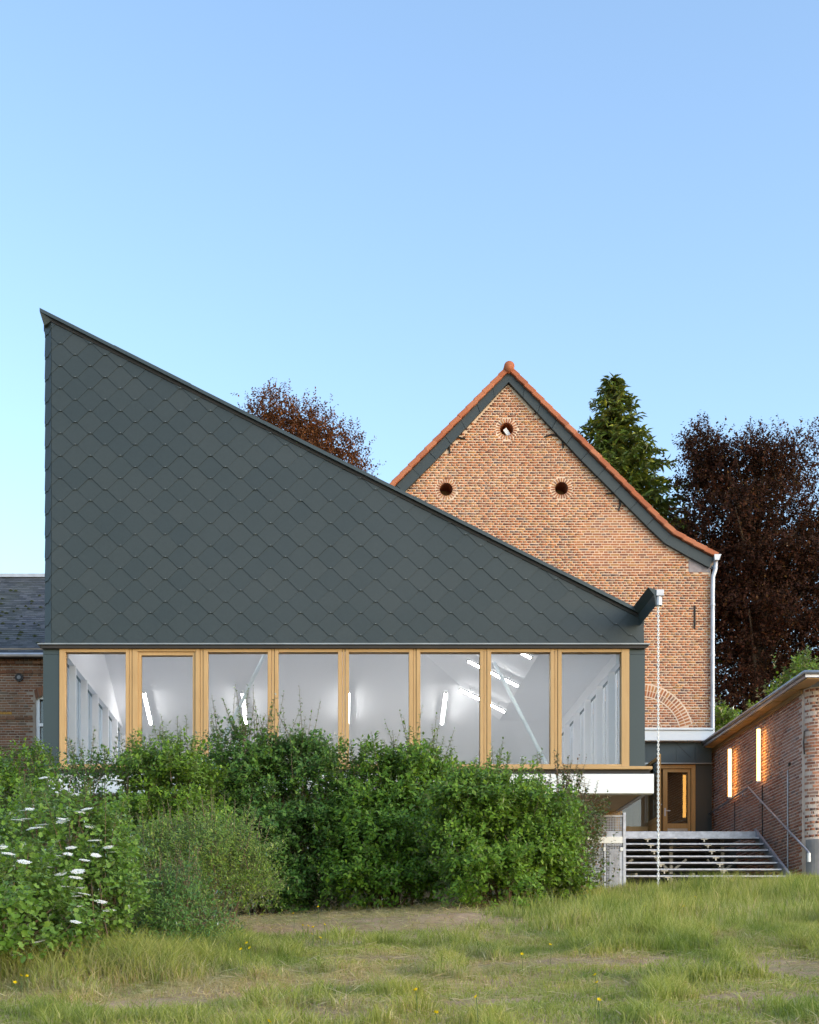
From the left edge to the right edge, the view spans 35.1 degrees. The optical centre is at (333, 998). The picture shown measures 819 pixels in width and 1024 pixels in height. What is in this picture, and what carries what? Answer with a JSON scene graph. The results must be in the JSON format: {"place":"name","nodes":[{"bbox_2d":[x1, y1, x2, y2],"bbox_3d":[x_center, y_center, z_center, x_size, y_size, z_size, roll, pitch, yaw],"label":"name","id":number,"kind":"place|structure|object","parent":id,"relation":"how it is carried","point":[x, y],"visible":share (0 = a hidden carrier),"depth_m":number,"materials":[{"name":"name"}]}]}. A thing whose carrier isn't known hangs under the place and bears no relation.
{"place":"outdoors","nodes":[
{"label":"outdoors","id":0,"kind":"place"},
{"bbox_2d":[0,894,818,1023],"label":"meadow","id":1,"kind":"structure","parent":0,"point":[424,917],"depth_m":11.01,"materials":[{"name":"green plant"}]},
{"bbox_2d":[0,737,73,854],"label":"laurel hedge","id":2,"kind":"object","parent":1,"relation":"on","point":[9,777],"visible":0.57,"depth_m":20.66,"materials":[{"name":"green plant"}]},
{"bbox_2d":[0,573,90,889],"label":"old brick house","id":3,"kind":"structure","parent":1,"relation":"on","point":[22,615],"depth_m":33.30,"materials":[{"name":"brown brick"}]},
{"bbox_2d":[36,696,42,748],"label":"window","id":4,"kind":"structure","parent":3,"relation":"in","point":[39,702],"depth_m":33.36,"materials":[{"name":"white paint"}]},
{"bbox_2d":[0,832,121,966],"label":"guelder shrub","id":5,"kind":"object","parent":1,"relation":"on","point":[20,893],"visible":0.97,"depth_m":11.16,"materials":[{"name":"green plant"}]},
{"bbox_2d":[0,768,162,955],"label":"viburnum","id":6,"kind":"object","parent":1,"relation":"on","point":[109,874],"visible":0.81,"depth_m":12.30,"materials":[{"name":"green plant"}]},
{"bbox_2d":[34,727,161,919],"bbox_3d":[-3.697,-2.625,20.140,1.990,3.328,1.630,0,0,-14],"label":"thin elder","id":7,"kind":"object","parent":1,"relation":"on","point":[80,771],"visible":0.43,"depth_m":20.16,"materials":[{"name":"green plant"}]},
{"bbox_2d":[98,713,247,920],"bbox_3d":[-2.503,-2.683,19.586,2.396,3.331,3.000,0,0,0],"label":"hedge maple","id":8,"kind":"object","parent":1,"relation":"on","point":[160,768],"visible":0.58,"depth_m":19.40,"materials":[{"name":"green plant"}]},
{"bbox_2d":[114,837,254,944],"bbox_3d":[-1.590,-1.004,13.227,1.476,1.296,1.587,0,0,-25],"label":"mugwort clump","id":9,"kind":"object","parent":1,"relation":"on","point":[165,894],"visible":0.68,"depth_m":13.10,"materials":[{"name":"green plant"}]},
{"bbox_2d":[122,789,301,928],"bbox_3d":[-1.616,-1.581,15.405,2.486,1.938,2.138,0,0,0],"label":"willow shrub","id":10,"kind":"object","parent":1,"relation":"on","point":[210,853],"visible":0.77,"depth_m":15.30,"materials":[{"name":"green plant"}]},
{"bbox_2d":[185,684,373,916],"bbox_3d":[-0.943,-3.178,20.834,3.288,4.035,3.137,0,0,0],"label":"hedge dogwood","id":11,"kind":"object","parent":1,"relation":"on","point":[265,765],"visible":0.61,"depth_m":20.45,"materials":[{"name":"green plant"}]},
{"bbox_2d":[230,377,385,475],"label":"copper beech tree","id":12,"kind":"object","parent":1,"relation":"on","point":[310,432],"visible":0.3,"depth_m":46.07,"materials":[{"name":"brown plant"}]},
{"bbox_2d":[37,308,663,919],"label":"pavilion","id":13,"kind":"structure","parent":1,"relation":"on","point":[201,548],"depth_m":22.99,"materials":[{"name":"tile"}]},
{"bbox_2d":[59,649,128,765],"bbox_3d":[-4.261,-5.172,23.025,1.239,2.098,0.150,0,0,0],"label":"window","id":14,"kind":"structure","parent":13,"relation":"in","point":[63,653],"depth_m":22.95,"materials":[{"name":"brown wood"}]},
{"bbox_2d":[142,691,152,725],"bbox_3d":[-4.080,-6.355,28.250,0.081,0.547,1.126,0,0,0],"label":"tube lamp","id":15,"kind":"object","parent":13,"relation":"attached to","point":[147,708],"visible":0.98,"depth_m":28.21,"materials":[{"name":"white plastic"}]},
{"bbox_2d":[132,649,199,761],"bbox_3d":[-2.982,-5.172,23.025,1.204,2.098,0.150,0,0,0],"label":"window","id":16,"kind":"structure","parent":13,"relation":"in","point":[137,654],"depth_m":22.95,"materials":[{"name":"brown wood"}]},
{"bbox_2d":[203,649,271,754],"bbox_3d":[-1.717,-5.172,23.025,1.209,2.098,0.150,0,0,0],"label":"window","id":17,"kind":"structure","parent":13,"relation":"in","point":[206,652],"depth_m":22.95,"materials":[{"name":"brown wood"}]},
{"bbox_2d":[241,691,247,725],"bbox_3d":[-1.960,-6.355,28.250,0.081,0.547,1.126,0,0,0],"label":"tube lamp","id":18,"kind":"object","parent":13,"relation":"attached to","point":[244,703],"visible":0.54,"depth_m":28.20,"materials":[{"name":"white plastic"}]},
{"bbox_2d":[275,649,341,763],"bbox_3d":[-0.454,-5.172,23.025,1.198,2.098,0.150,0,0,0],"label":"window","id":19,"kind":"structure","parent":13,"relation":"in","point":[277,651],"depth_m":22.95,"materials":[{"name":"brown wood"}]},
{"bbox_2d":[345,649,412,765],"bbox_3d":[0.805,-5.172,23.025,1.204,2.098,0.150,0,0,0],"label":"window","id":20,"kind":"structure","parent":13,"relation":"in","point":[347,651],"depth_m":22.95,"materials":[{"name":"brown wood"}]},
{"bbox_2d":[440,691,447,725],"bbox_3d":[2.405,-6.355,28.250,0.081,0.547,1.126,0,0,0],"label":"tube lamp","id":21,"kind":"object","parent":13,"relation":"attached to","point":[443,708],"visible":1,"depth_m":28.22,"materials":[{"name":"white plastic"}]},
{"bbox_2d":[416,649,483,765],"bbox_3d":[2.064,-5.172,23.025,1.198,2.098,0.150,0,0,0],"label":"window","id":22,"kind":"structure","parent":13,"relation":"in","point":[418,651],"depth_m":22.95,"materials":[{"name":"brown wood"}]},
{"bbox_2d":[458,687,506,713],"bbox_3d":[3.165,-6.353,27.500,1.040,0.577,0.081,0,0,0],"label":"tube lamp","id":23,"kind":"object","parent":13,"relation":"attached to","point":[477,698],"visible":0.88,"depth_m":27.47,"materials":[{"name":"white plastic"}]},
{"bbox_2d":[466,659,519,687],"bbox_3d":[3.120,-6.374,25.300,1.070,0.589,0.081,0,0,0],"label":"tube lamp","id":24,"kind":"object","parent":13,"relation":"attached to","point":[517,685],"visible":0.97,"depth_m":25.27,"materials":[{"name":"white plastic"}]},
{"bbox_2d":[487,649,554,765],"bbox_3d":[3.322,-5.172,23.025,1.200,2.098,0.150,0,0,0],"label":"window","id":25,"kind":"structure","parent":13,"relation":"in","point":[551,652],"depth_m":22.95,"materials":[{"name":"brown wood"}]},
{"bbox_2d":[521,654,532,659],"bbox_3d":[3.067,-6.401,23.300,1.065,0.587,0.081,0,0,0],"label":"tube lamp","id":26,"kind":"object","parent":13,"relation":"attached to","point":[529,656],"visible":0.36,"depth_m":23.27,"materials":[{"name":"white plastic"}]},
{"bbox_2d":[557,649,628,765],"bbox_3d":[4.616,-5.172,23.025,1.270,2.098,0.150,0,0,0],"label":"window","id":27,"kind":"structure","parent":13,"relation":"in","point":[624,653],"depth_m":22.95,"materials":[{"name":"brown wood"}]},
{"bbox_2d":[657,606,659,883],"bbox_3d":[5.500,-4.205,21.900,0.140,4.938,0.140,0,0,0],"label":"rain chain","id":28,"kind":"object","parent":13,"relation":"hanging from","point":[657,744],"visible":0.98,"depth_m":21.89,"materials":[{"name":"white paint"}]},
{"bbox_2d":[290,708,466,911],"bbox_3d":[0.754,-2.950,20.324,2.937,3.426,3.248,0,0,0],"label":"hedge hornbeam","id":29,"kind":"object","parent":1,"relation":"on","point":[386,872],"visible":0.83,"depth_m":19.74,"materials":[{"name":"green plant"}]},
{"bbox_2d":[37,867,818,956],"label":"long grass","id":30,"kind":"structure","parent":1,"relation":"on","point":[747,897],"depth_m":15.32,"materials":[{"name":"green plant"}]},
{"bbox_2d":[408,737,606,909],"bbox_3d":[2.458,-2.449,18.368,2.849,2.630,2.868,0,0,0],"label":"round shrub","id":31,"kind":"object","parent":1,"relation":"on","point":[521,836],"visible":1,"depth_m":17.89,"materials":[{"name":"green plant"}]},
{"bbox_2d":[389,361,720,732],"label":"brick barn","id":32,"kind":"structure","parent":1,"relation":"on","point":[510,454],"depth_m":33.30,"materials":[{"name":"brown brick"}]},
{"bbox_2d":[536,750,620,892],"bbox_3d":[3.522,-2.491,19.147,1.556,2.458,1.907,0,0,0],"label":"wild rose","id":33,"kind":"object","parent":1,"relation":"on","point":[595,832],"visible":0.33,"depth_m":19.03,"materials":[{"name":"green plant"}]},
{"bbox_2d":[593,973,596,1008],"bbox_3d":[1.735,-0.036,8.609,0.030,0.277,0.028,0,0,38],"label":"buttercup","id":34,"kind":"object","parent":1,"relation":"on","point":[596,987],"visible":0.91,"depth_m":8.61,"materials":[{"name":"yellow plant"}]},
{"bbox_2d":[574,811,625,888],"bbox_3d":[5.087,-2.692,25.488,1.277,1.985,0.365,0,0,0],"label":"enclosure","id":35,"kind":"object","parent":1,"relation":"on","point":[620,863],"visible":0.39,"depth_m":25.34,"materials":[{"name":"metal"}]},
{"bbox_2d":[578,373,736,720],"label":"spruce tree","id":36,"kind":"object","parent":1,"relation":"on","point":[620,446],"visible":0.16,"depth_m":50.11,"materials":[{"name":"green plant"}]},
{"bbox_2d":[606,847,735,889],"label":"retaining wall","id":37,"kind":"structure","parent":1,"relation":"on","point":[674,860],"depth_m":30.20,"materials":[{"name":"concrete"}]},
{"bbox_2d":[606,829,791,883],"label":"steel steps","id":38,"kind":"structure","parent":1,"relation":"on","point":[672,839],"depth_m":27.34,"materials":[{"name":"metal"}]},
{"bbox_2d":[604,728,713,830],"bbox_3d":[7.475,-5.102,32.040,3.750,3.064,2.480,0,0,0],"label":"entrance porch","id":39,"kind":"object","parent":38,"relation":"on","point":[685,780],"visible":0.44,"depth_m":31.94,"materials":[{"name":"white paint"}]},
{"bbox_2d":[647,756,661,830],"bbox_3d":[7.795,-4.714,31.400,0.110,2.168,1.080,0,0,0],"label":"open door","id":40,"kind":"structure","parent":39,"relation":"in","point":[652,800],"depth_m":31.41,"materials":[{"name":"grey glass"}]},
{"bbox_2d":[662,769,689,830],"bbox_3d":[8.492,-4.660,31.993,0.687,2.060,0.110,0,0,-2],"label":"door","id":41,"kind":"structure","parent":39,"relation":"in","point":[666,826],"depth_m":31.99,"materials":[{"name":"brown wood"}]},
{"bbox_2d":[715,695,754,731],"bbox_3d":[11.425,-5.494,36.254,2.768,6.145,1.870,0,0,-34],"label":"elder sapling","id":42,"kind":"object","parent":1,"relation":"on","point":[721,714],"visible":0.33,"depth_m":35.78,"materials":[{"name":"green plant"}]},
{"bbox_2d":[657,409,818,721],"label":"copper beech tree","id":43,"kind":"object","parent":1,"relation":"on","point":[775,580],"visible":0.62,"depth_m":45.61,"materials":[{"name":"brown plant"}]},
{"bbox_2d":[701,670,818,880],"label":"yard building","id":44,"kind":"structure","parent":1,"relation":"on","point":[785,717],"depth_m":27.41,"materials":[{"name":"brick"}]},
{"bbox_2d":[728,748,734,798],"bbox_3d":[9.328,-5.291,30.300,0.165,1.182,0.090,0,0,0],"label":"wall lamp","id":45,"kind":"object","parent":44,"relation":"attached to","point":[730,788],"visible":1,"depth_m":30.28,"materials":[{"name":"white plastic"}]},
{"bbox_2d":[709,786,810,861],"bbox_3d":[9.338,-3.716,28.614,0.161,2.084,6.775,0,0,0],"label":"handrail","id":46,"kind":"object","parent":44,"relation":"attached to","point":[783,825],"visible":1,"depth_m":27.47,"materials":[{"name":"metal"}]},
{"bbox_2d":[756,727,763,782],"bbox_3d":[9.328,-5.326,28.250,0.165,1.199,0.090,0,0,0],"label":"wall lamp","id":47,"kind":"object","parent":44,"relation":"attached to","point":[758,755],"visible":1,"depth_m":28.21,"materials":[{"name":"white plastic"}]},
{"bbox_2d":[755,645,818,702],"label":"elder bush","id":48,"kind":"object","parent":1,"relation":"on","point":[797,670],"visible":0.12,"depth_m":37.80,"materials":[{"name":"green plant"}]},
{"bbox_2d":[0,0,818,889],"label":"sky","id":49,"kind":"structure","parent":0,"point":[382,207],"materials":[{"name":"blue"}]}
]}

